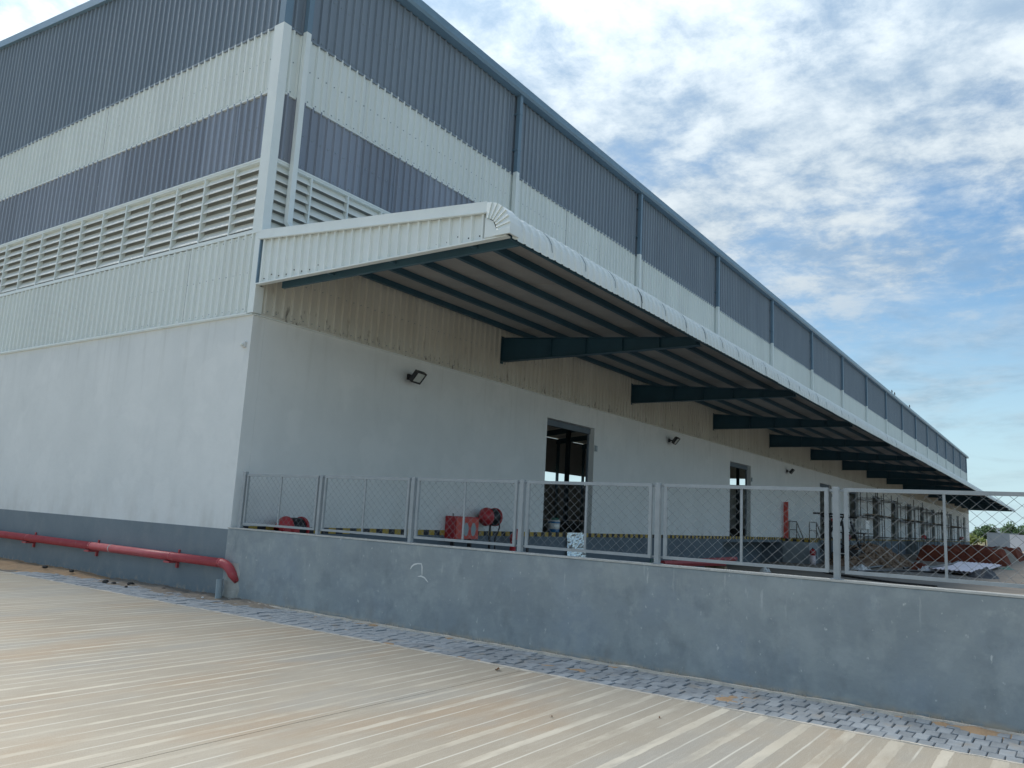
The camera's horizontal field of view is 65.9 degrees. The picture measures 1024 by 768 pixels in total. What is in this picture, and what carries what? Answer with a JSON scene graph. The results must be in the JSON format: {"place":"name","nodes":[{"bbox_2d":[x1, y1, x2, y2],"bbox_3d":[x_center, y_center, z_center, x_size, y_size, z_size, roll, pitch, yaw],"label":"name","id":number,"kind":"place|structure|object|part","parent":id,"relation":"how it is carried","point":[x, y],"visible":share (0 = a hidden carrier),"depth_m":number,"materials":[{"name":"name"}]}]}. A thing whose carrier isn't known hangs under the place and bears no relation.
{"place":"outdoors","nodes":[
{"label":"outdoors","id":0,"kind":"place"},
{"bbox_2d":[0,571,1023,767],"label":"forecourt","id":1,"kind":"structure","parent":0,"point":[92,678],"depth_m":6.33,"materials":[{"name":"concrete"}]},
{"bbox_2d":[0,569,1023,764],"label":"paver strip","id":2,"kind":"object","parent":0,"point":[919,730],"visible":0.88,"depth_m":8.02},
{"bbox_2d":[0,557,110,579],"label":"sandy soil","id":3,"kind":"structure","parent":2,"relation":"on","point":[10,564],"depth_m":15.77,"materials":[{"name":"beige soil"}]},
{"bbox_2d":[98,577,280,609],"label":"dirt","id":4,"kind":"structure","parent":2,"relation":"on","point":[185,593],"depth_m":13.07,"materials":[{"name":"beige soil"}]},
{"bbox_2d":[215,579,222,598],"bbox_3d":[-4.725,3.318,12.748,0.130,0.337,0.115,-4,-11,35],"label":"pipe stub","id":5,"kind":"object","parent":4,"relation":"on","point":[219,588],"visible":0.92,"depth_m":12.71,"materials":[{"name":"grey plastic"}]},
{"bbox_2d":[272,605,1022,733],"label":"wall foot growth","id":6,"kind":"object","parent":2,"relation":"on","point":[668,672],"depth_m":8.40,"materials":[{"name":"green plant"}]},
{"bbox_2d":[314,616,1020,743],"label":"sand","id":7,"kind":"structure","parent":2,"relation":"on","point":[978,730],"depth_m":6.83,"materials":[{"name":"grey sand"}]},
{"bbox_2d":[0,0,1023,539],"label":"sky","id":8,"kind":"structure","parent":0,"point":[862,161],"materials":[{"name":"blue"}]},
{"bbox_2d":[705,566,726,568],"bbox_3d":[7.457,6.707,28.910,0.750,0.115,0.250,-4,-11,35],"label":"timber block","id":9,"kind":"object","parent":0,"point":[720,567],"depth_m":28.76,"materials":[{"name":"beige wood"}]},
{"bbox_2d":[660,560,726,565],"bbox_3d":[6.300,6.139,27.081,0.200,0.253,5.007,-4,-12,37],"label":"red pipe","id":10,"kind":"object","parent":9,"relation":"on","point":[681,563],"visible":0.6,"depth_m":26.44,"materials":[{"name":"metal"}]},
{"bbox_2d":[700,557,737,560],"bbox_3d":[7.659,6.579,29.570,0.180,0.156,4.704,-3,-11,32],"label":"red pipe","id":11,"kind":"object","parent":9,"relation":"on","point":[728,558],"visible":0.5,"depth_m":30.21,"materials":[{"name":"metal"}]},
{"bbox_2d":[726,551,1023,594],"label":"dock yard","id":12,"kind":"structure","parent":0,"point":[1017,578],"depth_m":30.88,"materials":[{"name":"grey concrete"}]},
{"bbox_2d":[274,527,299,532],"bbox_3d":[-3.915,3.046,13.549,0.280,1.170,0.350,-4,-11,35],"label":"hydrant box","id":13,"kind":"object","parent":12,"relation":"on","point":[288,529],"visible":0.13,"depth_m":13.50,"materials":[{"name":"red metal"}]},
{"bbox_2d":[274,516,309,532],"bbox_3d":[-3.901,2.974,13.678,0.433,1.355,0.550,-4,-11,35],"label":"hose reel","id":14,"kind":"object","parent":12,"relation":"on","point":[298,521],"visible":0.38,"depth_m":13.70,"materials":[{"name":"red metal"}]},
{"bbox_2d":[444,513,478,546],"bbox_3d":[-1.149,3.704,17.809,0.302,1.540,0.860,-4,-11,35],"label":"hose cabinet","id":15,"kind":"object","parent":12,"relation":"on","point":[467,529],"visible":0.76,"depth_m":17.63,"materials":[{"name":"red metal"}]},
{"bbox_3d":[-1.006,3.257,17.817,0.031,0.460,0.810,-4,-11,35],"label":"door","id":16,"kind":"part","parent":15,"relation":"part of","materials":[{"name":"red metal"}]},
{"bbox_2d":[478,507,502,548],"bbox_3d":[-0.581,3.739,18.375,0.433,1.715,0.550,-4,-11,35],"label":"hose reel","id":17,"kind":"object","parent":12,"relation":"on","point":[492,516],"visible":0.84,"depth_m":18.38,"materials":[{"name":"red metal"}]},
{"bbox_2d":[509,529,517,550],"bbox_3d":[0.027,4.150,19.215,0.150,1.240,0.270,-4,-11,35],"label":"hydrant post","id":18,"kind":"object","parent":12,"relation":"on","point":[512,548],"visible":0.24,"depth_m":19.19,"materials":[{"name":"red metal"}]},
{"bbox_2d":[760,567,769,571],"bbox_3d":[9.207,6.755,28.747,0.440,0.284,0.700,-4,-11,35],"label":"plastic scrap","id":19,"kind":"object","parent":12,"relation":"on","point":[764,569],"visible":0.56,"depth_m":28.68,"materials":[{"name":"white plastic"}]},
{"bbox_2d":[782,521,824,563],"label":"dock steps","id":20,"kind":"structure","parent":12,"relation":"on","point":[800,546],"depth_m":37.76,"materials":[{"name":"grey paint"}]},
{"bbox_2d":[783,502,788,538],"bbox_3d":[13.226,6.575,38.165,0.290,1.749,0.150,-4,-11,35],"label":"red post","id":21,"kind":"object","parent":20,"relation":"on","point":[785,518],"visible":0.96,"depth_m":38.12,"materials":[{"name":"orange plastic"}]},
{"bbox_2d":[810,548,816,564],"bbox_3d":[13.991,8.008,36.781,0.262,0.780,0.262,5,-9,-10],"label":"fire extinguisher","id":22,"kind":"object","parent":12,"relation":"on","point":[813,556],"visible":0.94,"depth_m":36.68,"materials":[{"name":"red metal"}]},
{"bbox_2d":[813,512,862,561],"bbox_3d":[16.209,7.641,38.980,2.303,2.481,1.265,-4,-11,35],"label":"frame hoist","id":23,"kind":"object","parent":12,"relation":"on","point":[852,552],"visible":0.45,"depth_m":38.67,"materials":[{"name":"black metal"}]},
{"bbox_2d":[840,518,872,547],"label":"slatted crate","id":24,"kind":"object","parent":12,"relation":"on","point":[866,526],"visible":0.54,"depth_m":43.12,"materials":[{"name":"plastic"}]},
{"bbox_2d":[851,564,869,569],"bbox_3d":[15.345,8.066,34.814,0.800,0.318,2.600,-4,-11,35],"label":"plastic scrap","id":25,"kind":"object","parent":12,"relation":"on","point":[861,567],"visible":0.59,"depth_m":34.58,"materials":[{"name":"white plastic"}]},
{"bbox_2d":[822,542,911,567],"bbox_3d":[18.530,8.838,41.097,3.904,1.224,10.800,-4,-11,35],"label":"rubble heap","id":26,"kind":"object","parent":12,"relation":"on","point":[880,551],"visible":0.61,"depth_m":38.77,"materials":[{"name":"brown soil"}]},
{"bbox_2d":[856,488,902,553],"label":"scaffold","id":27,"kind":"object","parent":12,"relation":"on","point":[881,516],"visible":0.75,"depth_m":52.89,"materials":[{"name":"grey metal"}]},
{"bbox_2d":[823,572,936,586],"bbox_3d":[12.389,6.747,27.450,0.547,0.089,5.696,5,-10,-14],"label":"steel bar","id":28,"kind":"object","parent":12,"relation":"on","point":[893,582],"visible":0.86,"depth_m":26.28,"materials":[{"name":"grey metal"}]},
{"bbox_2d":[867,562,918,568],"bbox_3d":[19.585,9.188,40.215,0.168,0.137,12.505,-4,-12,36],"label":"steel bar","id":29,"kind":"object","parent":12,"relation":"on","point":[878,566],"visible":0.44,"depth_m":36.47,"materials":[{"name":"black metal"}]},
{"bbox_2d":[857,570,948,572],"bbox_3d":[17.153,8.079,34.055,7.891,0.079,1.057,8,-10,-27],"label":"steel bar","id":30,"kind":"object","parent":12,"relation":"on","point":[901,571],"visible":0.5,"depth_m":34.36,"materials":[{"name":"black metal"}]},
{"bbox_2d":[907,541,920,554],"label":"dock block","id":31,"kind":"structure","parent":12,"relation":"on","point":[914,545],"depth_m":66.49,"materials":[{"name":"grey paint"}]},
{"bbox_2d":[898,500,930,555],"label":"scaffold","id":32,"kind":"object","parent":12,"relation":"on","point":[912,521],"visible":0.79,"depth_m":64.41,"materials":[{"name":"grey metal"}]},
{"bbox_2d":[909,562,926,569],"bbox_3d":[19.481,8.699,37.717,1.100,0.397,1.700,-4,-11,35],"label":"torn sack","id":33,"kind":"object","parent":12,"relation":"on","point":[915,565],"visible":0.45,"depth_m":37.49,"materials":[{"name":"plastic"}]},
{"bbox_2d":[918,566,930,570],"bbox_3d":[19.324,8.636,36.972,0.700,0.302,1.100,-4,-11,35],"label":"plastic scrap","id":34,"kind":"object","parent":33,"relation":"in","point":[924,569],"visible":0.49,"depth_m":36.70,"materials":[{"name":"white plastic"}]},
{"bbox_2d":[924,509,949,544],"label":"scaffold","id":35,"kind":"object","parent":12,"relation":"on","point":[937,525],"visible":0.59,"depth_m":75.65,"materials":[{"name":"grey metal"}]},
{"bbox_2d":[947,518,965,546],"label":"scaffold","id":36,"kind":"object","parent":12,"relation":"on","point":[953,527],"visible":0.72,"depth_m":88.53,"materials":[{"name":"grey metal"}]},
{"bbox_2d":[927,561,1000,574],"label":"corrugated sheets","id":37,"kind":"object","parent":12,"relation":"on","point":[964,568],"visible":0.81,"depth_m":37.59,"materials":[{"name":"silver metal"}]},
{"bbox_2d":[928,560,958,567],"bbox_3d":[22.105,9.110,40.002,0.320,0.081,14.006,-3,-11,34],"label":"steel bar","id":38,"kind":"object","parent":37,"relation":"on","point":[943,565],"visible":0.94,"depth_m":36.92,"materials":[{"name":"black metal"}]},
{"bbox_2d":[968,567,999,578],"bbox_3d":[19.749,7.896,33.093,1.240,0.510,1.900,-4,-11,35],"label":"tarpaulin","id":39,"kind":"object","parent":12,"relation":"on","point":[986,575],"visible":0.75,"depth_m":32.70,"materials":[{"name":"grey plastic"}]},
{"bbox_2d":[952,543,1023,561],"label":"earth bank","id":40,"kind":"structure","parent":12,"relation":"on","point":[1017,553],"depth_m":63.96,"materials":[{"name":"soil"}]},
{"bbox_2d":[987,532,1018,547],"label":"compound wall","id":41,"kind":"structure","parent":12,"relation":"on","point":[1000,540],"depth_m":133.19,"materials":[{"name":"grey paint"}]},
{"bbox_2d":[992,546,1018,562],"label":"dirt heap","id":42,"kind":"object","parent":12,"relation":"on","point":[1012,559],"visible":0.27,"depth_m":58.78,"materials":[{"name":"grey soil"}]},
{"bbox_2d":[916,544,1010,565],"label":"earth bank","id":43,"kind":"structure","parent":0,"point":[978,557],"depth_m":50.18,"materials":[{"name":"red soil"}]},
{"bbox_2d":[1009,534,1023,551],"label":"white wall","id":44,"kind":"structure","parent":0,"point":[1015,541],"depth_m":121.70,"materials":[{"name":"white paint"}]},
{"label":"ground","id":45,"kind":"structure","parent":0,"visible":0},
{"bbox_2d":[0,0,1014,592],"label":"warehouse","id":46,"kind":"structure","parent":45,"relation":"on","point":[342,218],"depth_m":17.25,"materials":[{"name":"paint"}]},
{"bbox_2d":[0,531,238,582],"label":"fire pipe","id":47,"kind":"object","parent":46,"relation":"attached to","point":[227,566],"visible":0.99,"depth_m":14.33,"materials":[{"name":"red metal"}]},
{"bbox_2d":[240,341,246,347],"bbox_3d":[-4.667,-0.690,13.691,0.100,0.100,0.088,-4,-11,35],"label":"sensor box","id":48,"kind":"object","parent":46,"relation":"attached to","point":[243,344],"visible":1,"depth_m":13.67,"materials":[{"name":"white plastic"}]},
{"bbox_2d":[407,369,426,384],"bbox_3d":[-2.059,-0.145,16.795,0.384,0.272,0.340,-2,-10,26],"label":"floodlight","id":49,"kind":"object","parent":46,"relation":"attached to","point":[417,376],"visible":1,"depth_m":16.73,"materials":[{"name":"black metal"}]},
{"bbox_2d":[548,517,559,531],"bbox_3d":[1.166,3.936,22.059,0.356,0.420,0.356,-4,-11,35],"label":"paint bucket","id":50,"kind":"object","parent":46,"relation":"on","point":[555,524],"visible":0.89,"depth_m":21.92,"materials":[{"name":"blue plastic"}]},
{"bbox_2d":[567,532,585,556],"bbox_3d":[1.817,4.748,22.124,0.082,1.152,1.058,-4,-11,35],"label":"foil sheet","id":51,"kind":"object","parent":46,"relation":"hanging from","point":[574,542],"visible":0.41,"depth_m":22.13,"materials":[{"name":"silver metal"}]},
{"bbox_2d":[668,437,679,444],"bbox_3d":[5.672,1.986,27.705,0.384,0.272,0.340,-2,-10,26],"label":"floodlight","id":52,"kind":"object","parent":46,"relation":"attached to","point":[675,440],"visible":1,"depth_m":27.61,"materials":[{"name":"black metal"}]},
{"bbox_2d":[222,527,1023,733],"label":"boundary wall","id":53,"kind":"structure","parent":45,"relation":"on","point":[954,655],"depth_m":8.39,"materials":[{"name":"grey paint"}]},
{"bbox_2d":[236,472,1023,588],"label":"chain link fence","id":54,"kind":"object","parent":53,"relation":"on","point":[411,530],"visible":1,"depth_m":8.87,"materials":[{"name":"grey metal"}]},
{"bbox_2d":[969,533,985,544],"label":"shrub","id":55,"kind":"object","parent":45,"relation":"on","point":[973,539],"visible":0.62,"depth_m":134.53,"materials":[{"name":"green plant"}]},
{"bbox_2d":[972,524,996,545],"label":"tree","id":56,"kind":"object","parent":45,"relation":"on","point":[983,529],"visible":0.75,"depth_m":163.29,"materials":[{"name":"green plant"}]},
{"bbox_2d":[998,521,1023,534],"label":"tree","id":57,"kind":"object","parent":45,"relation":"on","point":[1013,529],"visible":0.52,"depth_m":165.58,"materials":[{"name":"green plant"}]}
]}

